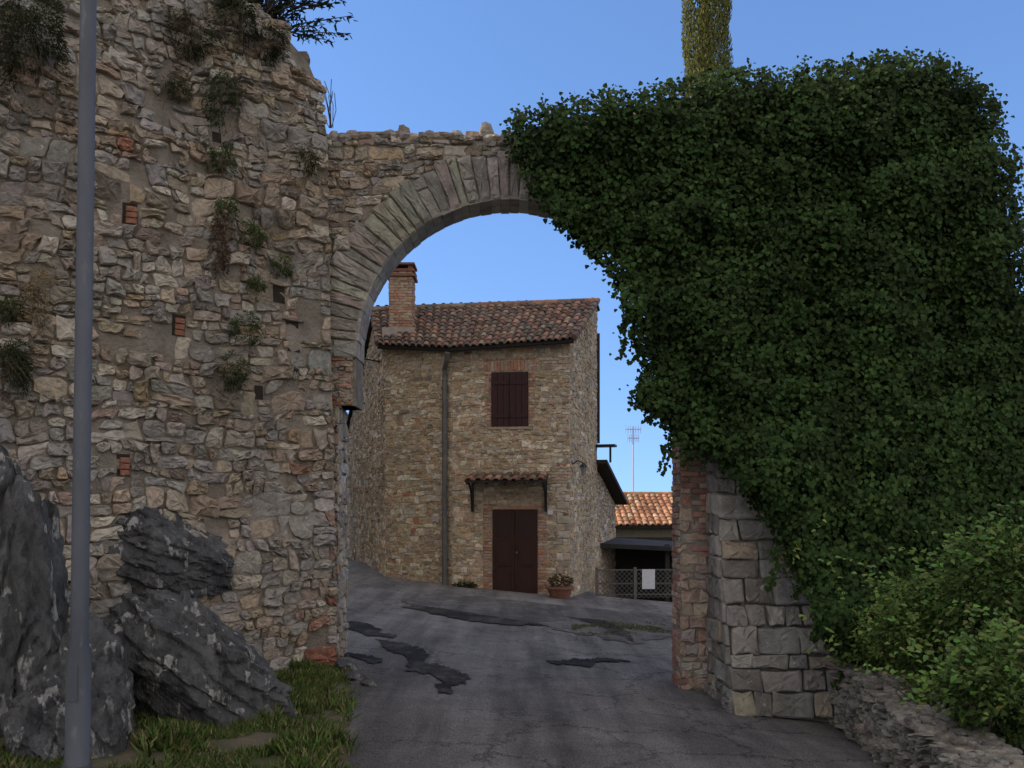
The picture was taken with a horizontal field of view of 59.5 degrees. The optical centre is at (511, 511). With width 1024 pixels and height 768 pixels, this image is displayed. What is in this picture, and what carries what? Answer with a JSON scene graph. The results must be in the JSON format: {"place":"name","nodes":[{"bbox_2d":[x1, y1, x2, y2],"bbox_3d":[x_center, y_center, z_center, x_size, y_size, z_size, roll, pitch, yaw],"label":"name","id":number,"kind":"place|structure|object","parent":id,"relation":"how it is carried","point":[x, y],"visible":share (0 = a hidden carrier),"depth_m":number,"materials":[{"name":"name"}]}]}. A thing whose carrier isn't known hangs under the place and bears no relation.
{"place":"outdoors","nodes":[
{"label":"outdoors","id":0,"kind":"place"},
{"bbox_2d":[0,533,594,767],"bbox_3d":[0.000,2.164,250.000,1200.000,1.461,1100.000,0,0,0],"label":"ground","id":1,"kind":"structure","parent":0,"point":[257,738],"depth_m":6.42,"materials":[{"name":"green plant"}]},
{"bbox_2d":[0,444,69,736],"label":"boulder","id":2,"kind":"object","parent":1,"relation":"on","point":[34,601],"visible":0.62,"depth_m":6.42,"materials":[{"name":"stone"}]},
{"bbox_2d":[0,612,134,763],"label":"boulder","id":3,"kind":"object","parent":1,"relation":"on","point":[32,721],"visible":0.75,"depth_m":6.15,"materials":[{"name":"stone"}]},
{"bbox_2d":[61,0,96,767],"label":"lamp pole","id":4,"kind":"object","parent":1,"relation":"on","point":[78,705],"visible":1,"depth_m":5.46,"materials":[{"name":"metal"}]},
{"bbox_2d":[0,0,340,670],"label":"rampart wall","id":5,"kind":"structure","parent":1,"relation":"on","point":[249,477],"depth_m":8.54,"materials":[{"name":"stone"}]},
{"bbox_2d":[0,291,35,340],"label":"wall plant","id":6,"kind":"object","parent":5,"relation":"attached to","point":[5,303],"depth_m":7.41,"materials":[{"name":"green plant"}]},
{"bbox_2d":[0,337,36,409],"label":"wall plant","id":7,"kind":"object","parent":5,"relation":"attached to","point":[18,353],"depth_m":7.43,"materials":[{"name":"green plant"}]},
{"bbox_2d":[0,0,70,130],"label":"wall plant","id":8,"kind":"object","parent":5,"relation":"attached to","point":[32,16],"depth_m":7.55,"materials":[{"name":"green plant"}]},
{"bbox_2d":[21,267,55,358],"bbox_3d":[-4.039,-1.692,7.653,0.297,0.795,0.389,0,0,-45],"label":"wall plant","id":9,"kind":"object","parent":5,"relation":"attached to","point":[29,291],"depth_m":7.62,"materials":[{"name":"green plant"}]},
{"bbox_2d":[154,73,193,109],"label":"wall plant","id":10,"kind":"object","parent":5,"relation":"attached to","point":[173,92],"depth_m":8.46,"materials":[{"name":"green plant"}]},
{"bbox_2d":[164,0,224,77],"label":"wall plant","id":11,"kind":"object","parent":5,"relation":"attached to","point":[194,48],"depth_m":8.63,"materials":[{"name":"green plant"}]},
{"bbox_2d":[200,142,238,194],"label":"wall plant","id":12,"kind":"object","parent":5,"relation":"attached to","point":[218,166],"depth_m":8.69,"materials":[{"name":"green plant"}]},
{"bbox_2d":[203,205,242,281],"bbox_3d":[-2.804,-2.556,8.604,0.322,0.747,0.372,0,0,-38],"label":"wall plant","id":13,"kind":"object","parent":5,"relation":"attached to","point":[222,256],"depth_m":8.59,"materials":[{"name":"brown plant"}]},
{"bbox_2d":[212,191,241,231],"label":"wall plant","id":14,"kind":"object","parent":5,"relation":"attached to","point":[233,206],"depth_m":8.65,"materials":[{"name":"green plant"}]},
{"bbox_2d":[199,68,256,139],"bbox_3d":[-2.762,-3.987,8.793,0.570,0.745,0.361,0,0,0],"label":"wall plant","id":15,"kind":"object","parent":5,"relation":"attached to","point":[216,95],"depth_m":8.74,"materials":[{"name":"green plant"}]},
{"bbox_2d":[205,349,250,403],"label":"wall plant","id":16,"kind":"object","parent":5,"relation":"attached to","point":[235,381],"depth_m":8.68,"materials":[{"name":"green plant"}]},
{"bbox_2d":[205,0,265,75],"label":"wall plant","id":17,"kind":"object","parent":5,"relation":"attached to","point":[237,3],"depth_m":8.87,"materials":[{"name":"green plant"}]},
{"bbox_2d":[228,310,263,354],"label":"wall plant","id":18,"kind":"object","parent":5,"relation":"attached to","point":[257,327],"depth_m":8.77,"materials":[{"name":"green plant"}]},
{"bbox_2d":[243,273,269,301],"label":"wall plant","id":19,"kind":"object","parent":5,"relation":"attached to","point":[254,282],"depth_m":8.85,"materials":[{"name":"green plant"}]},
{"bbox_2d":[236,219,280,254],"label":"wall plant","id":20,"kind":"object","parent":5,"relation":"attached to","point":[253,226],"depth_m":8.87,"materials":[{"name":"green plant"}]},
{"bbox_2d":[241,5,290,77],"bbox_3d":[-2.478,-4.749,9.083,0.482,0.759,0.369,0,0,0],"label":"wall plant","id":21,"kind":"object","parent":5,"relation":"attached to","point":[277,35],"depth_m":9.05,"materials":[{"name":"green plant"}]},
{"bbox_2d":[265,253,298,281],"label":"wall plant","id":22,"kind":"object","parent":5,"relation":"attached to","point":[284,269],"depth_m":9.12,"materials":[{"name":"green plant"}]},
{"bbox_2d":[249,0,356,47],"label":"tree","id":23,"kind":"object","parent":5,"relation":"on","point":[271,9],"visible":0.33,"depth_m":9.59,"materials":[{"name":"green plant"}]},
{"bbox_2d":[291,142,330,181],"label":"wall plant","id":24,"kind":"object","parent":5,"relation":"attached to","point":[301,153],"depth_m":9.30,"materials":[{"name":"green plant"}]},
{"bbox_2d":[324,79,335,127],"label":"dry stalks","id":25,"kind":"object","parent":5,"relation":"attached to","point":[329,113],"visible":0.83,"depth_m":9.80,"materials":[{"name":"brown plant"}]},
{"bbox_2d":[101,588,297,727],"bbox_3d":[-2.581,1.353,7.373,1.701,1.456,1.202,0,0,0],"label":"boulder","id":26,"kind":"object","parent":1,"relation":"on","point":[189,658],"visible":0.7,"depth_m":6.99,"materials":[{"name":"stone"}]},
{"bbox_2d":[107,505,235,599],"bbox_3d":[-3.371,0.436,8.588,1.538,1.190,1.057,0,0,-28],"label":"boulder","id":27,"kind":"object","parent":26,"relation":"on","point":[155,548],"visible":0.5,"depth_m":8.21,"materials":[{"name":"stone"}]},
{"bbox_2d":[335,658,360,670],"bbox_3d":[-1.700,1.599,9.295,0.280,0.173,0.225,0,0,0],"label":"loose stone","id":28,"kind":"object","parent":1,"relation":"on","point":[340,663],"visible":0.69,"depth_m":9.23,"materials":[{"name":"stone"}]},
{"bbox_2d":[346,262,616,596],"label":"stone house","id":29,"kind":"structure","parent":1,"relation":"on","point":[474,430],"depth_m":20.26,"materials":[{"name":"stone"}]},
{"bbox_2d":[488,371,531,429],"bbox_3d":[-0.052,-2.472,19.880,0.985,1.273,0.086,0,0,9],"label":"window","id":30,"kind":"structure","parent":29,"relation":"in","point":[509,390],"depth_m":19.86,"materials":[{"name":"wood"}]},
{"bbox_2d":[492,509,537,593],"bbox_3d":[0.060,0.969,19.856,1.015,2.051,0.100,0,0,9],"label":"door","id":31,"kind":"structure","parent":29,"relation":"in","point":[515,531],"depth_m":19.86,"materials":[{"name":"brown wood"}]},
{"bbox_2d":[572,460,587,475],"bbox_3d":[1.505,-0.975,19.810,0.382,0.354,0.194,0,0,28],"label":"wall lantern","id":32,"kind":"object","parent":29,"relation":"attached to","point":[583,466],"depth_m":19.73,"materials":[{"name":"metal"}]},
{"bbox_2d":[327,112,708,690],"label":"arch gate","id":33,"kind":"structure","parent":1,"relation":"on","point":[395,198],"depth_m":9.68,"materials":[{"name":"stone"}]},
{"bbox_2d":[496,46,1023,690],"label":"ivy","id":34,"kind":"object","parent":33,"relation":"attached to","point":[818,288],"visible":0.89,"depth_m":9.04,"materials":[{"name":"green plant"}]},
{"bbox_2d":[596,460,627,596],"bbox_3d":[1.314,0.960,25.177,3.350,4.580,4.224,0,0,14],"label":"annex","id":35,"kind":"object","parent":1,"relation":"on","point":[610,496],"visible":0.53,"depth_m":24.62,"materials":[{"name":"stone"}]},
{"bbox_2d":[595,567,672,598],"bbox_3d":[3.260,1.727,20.675,2.694,0.905,0.060,0,0,-3],"label":"metal fence","id":36,"kind":"object","parent":1,"relation":"on","point":[635,583],"visible":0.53,"depth_m":20.62,"materials":[{"name":"grey metal"}]},
{"bbox_2d":[642,569,654,588],"bbox_3d":[3.142,1.545,20.623,0.298,0.453,0.010,0,0,-3],"label":"notice board","id":37,"kind":"object","parent":36,"relation":"attached to","point":[648,578],"visible":1,"depth_m":20.62,"materials":[{"name":"white paper"}]},
{"bbox_2d":[600,537,672,601],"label":"open shed","id":38,"kind":"structure","parent":1,"relation":"on","point":[645,552],"depth_m":26.60,"materials":[{"name":"metal"}]},
{"bbox_2d":[615,492,672,536],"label":"neighbour house","id":39,"kind":"structure","parent":1,"relation":"on","point":[644,514],"depth_m":32.79,"materials":[{"name":"tile"}]},
{"bbox_2d":[625,425,640,491],"bbox_3d":[4.760,-1.891,35.200,0.621,3.042,0.060,0,0,0],"label":"television antenna","id":40,"kind":"object","parent":39,"relation":"attached to","point":[632,438],"visible":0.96,"depth_m":35.19,"materials":[{"name":"grey metal"}]},
{"bbox_2d":[680,0,733,97],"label":"cypress tree","id":41,"kind":"object","parent":1,"relation":"on","point":[702,32],"visible":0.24,"depth_m":13.74,"materials":[{"name":"green plant"}]},
{"bbox_2d":[704,445,860,721],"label":"stone buttress","id":42,"kind":"structure","parent":1,"relation":"on","point":[761,661],"depth_m":8.92,"materials":[{"name":"grey stone"}]},
{"bbox_2d":[828,660,1023,767],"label":"wall","id":43,"kind":"structure","parent":1,"relation":"on","point":[876,721],"depth_m":6.37,"materials":[{"name":"stone"}]},
{"bbox_2d":[791,572,997,676],"bbox_3d":[3.533,1.036,8.109,1.932,0.982,0.960,0,0,0],"label":"shrub","id":44,"kind":"object","parent":43,"relation":"on","point":[869,653],"visible":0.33,"depth_m":7.98,"materials":[{"name":"green plant"}]},
{"bbox_2d":[863,641,953,705],"bbox_3d":[3.051,1.244,6.651,0.876,0.602,0.472,0,0,-40],"label":"shrub","id":45,"kind":"object","parent":43,"relation":"on","point":[930,700],"visible":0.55,"depth_m":6.63,"materials":[{"name":"green plant"}]},
{"bbox_2d":[343,561,888,767],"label":"road","id":46,"kind":"structure","parent":0,"point":[518,700],"depth_m":8.31,"materials":[{"name":"grey asphalt"}]},
{"bbox_2d":[344,670,366,680],"bbox_3d":[-1.533,1.615,8.798,0.202,0.112,0.178,0,0,-38],"label":"loose stone","id":47,"kind":"object","parent":46,"relation":"on","point":[351,675],"visible":0.83,"depth_m":8.75,"materials":[{"name":"stone"}]},
{"bbox_2d":[346,652,381,663],"bbox_3d":[-1.634,1.607,9.956,0.297,0.050,0.750,0,0,-40],"label":"road patch","id":48,"kind":"object","parent":46,"relation":"on","point":[371,659],"visible":0.96,"depth_m":9.91,"materials":[{"name":"grey asphalt"}]},
{"bbox_2d":[360,678,377,686],"bbox_3d":[-1.357,1.634,8.507,0.171,0.102,0.134,0,0,0],"label":"loose stone","id":49,"kind":"object","parent":46,"relation":"on","point":[370,682],"visible":0.93,"depth_m":8.46,"materials":[{"name":"stone"}]},
{"bbox_2d":[346,621,396,637],"bbox_3d":[-1.985,1.578,12.112,0.522,0.086,1.493,0,0,-33],"label":"road patch","id":50,"kind":"object","parent":46,"relation":"on","point":[367,629],"visible":0.88,"depth_m":12.04,"materials":[{"name":"grey asphalt"}]},
{"bbox_2d":[375,639,471,684],"bbox_3d":[-1.094,1.663,10.097,0.666,0.120,2.756,0,0,-24],"label":"road patch","id":51,"kind":"object","parent":46,"relation":"on","point":[417,657],"visible":1,"depth_m":9.78,"materials":[{"name":"grey asphalt"}]},
{"bbox_2d":[435,683,452,693],"bbox_3d":[-0.642,1.697,8.649,0.204,0.019,0.546,0,0,-9],"label":"road patch","id":52,"kind":"object","parent":46,"relation":"on","point":[444,687],"visible":1,"depth_m":8.64,"materials":[{"name":"grey asphalt"}]},
{"bbox_2d":[451,581,476,587],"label":"weed clump","id":53,"kind":"object","parent":46,"relation":"on","point":[464,583],"visible":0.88,"depth_m":19.87,"materials":[{"name":"green plant"}]},
{"bbox_2d":[403,606,541,624],"bbox_3d":[-0.762,1.683,14.480,2.547,0.202,0.911,0,0,30],"label":"road patch","id":54,"kind":"object","parent":46,"relation":"on","point":[469,616],"visible":1,"depth_m":14.47,"materials":[{"name":"grey asphalt"}]},
{"bbox_2d":[401,595,672,644],"bbox_3d":[0.837,1.797,16.176,5.128,0.439,4.819,0,0,31],"label":"road patch","id":55,"kind":"object","parent":46,"relation":"on","point":[552,616],"visible":0.92,"depth_m":15.88,"materials":[{"name":"grey asphalt"}]},
{"bbox_2d":[571,614,670,639],"bbox_3d":[1.859,1.899,15.161,1.682,0.216,4.569,0,0,8],"label":"ground cover","id":56,"kind":"object","parent":55,"relation":"on","point":[644,628],"visible":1,"depth_m":14.62,"materials":[{"name":"green plant"}]},
{"bbox_2d":[545,573,573,598],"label":"potted plant","id":57,"kind":"object","parent":46,"relation":"on","point":[558,591],"visible":1,"depth_m":19.14,"materials":[{"name":"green plant"}]},
{"bbox_2d":[547,657,628,666],"bbox_3d":[0.982,1.820,10.880,1.258,0.101,0.560,0,0,-43],"label":"road patch","id":58,"kind":"object","parent":46,"relation":"on","point":[586,662],"visible":1,"depth_m":10.83,"materials":[{"name":"grey asphalt"}]},
{"bbox_2d":[565,616,633,641],"bbox_3d":[1.620,1.865,14.506,0.624,0.093,2.678,0,0,-20],"label":"road patch","id":59,"kind":"object","parent":46,"relation":"on","point":[621,633],"visible":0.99,"depth_m":14.70,"materials":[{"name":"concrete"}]},
{"bbox_2d":[263,0,1023,491],"label":"sky","id":60,"kind":"structure","parent":0,"point":[420,65],"materials":[{"name":"blue"}]},
{"bbox_2d":[743,512,853,584],"bbox_3d":[2.778,0.361,8.659,0.838,0.730,0.634,0,0,-21],"label":"shrub","id":61,"kind":"object","parent":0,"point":[797,556],"visible":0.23,"depth_m":8.68,"materials":[{"name":"green plant"}]},
{"bbox_2d":[913,665,1023,755],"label":"earth bank","id":62,"kind":"structure","parent":0,"point":[1019,746],"depth_m":6.67,"materials":[{"name":"soil"}]},
{"bbox_2d":[818,545,1023,688],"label":"shrub","id":63,"kind":"object","parent":62,"relation":"on","point":[902,623],"visible":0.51,"depth_m":7.10,"materials":[{"name":"green plant"}]},
{"bbox_2d":[854,600,1023,748],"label":"shrub","id":64,"kind":"object","parent":62,"relation":"on","point":[984,680],"visible":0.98,"depth_m":5.73,"materials":[{"name":"green plant"}]},
{"bbox_2d":[861,500,1023,674],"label":"shrub","id":65,"kind":"object","parent":62,"relation":"on","point":[1006,568],"visible":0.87,"depth_m":6.49,"materials":[{"name":"green plant"}]}
]}

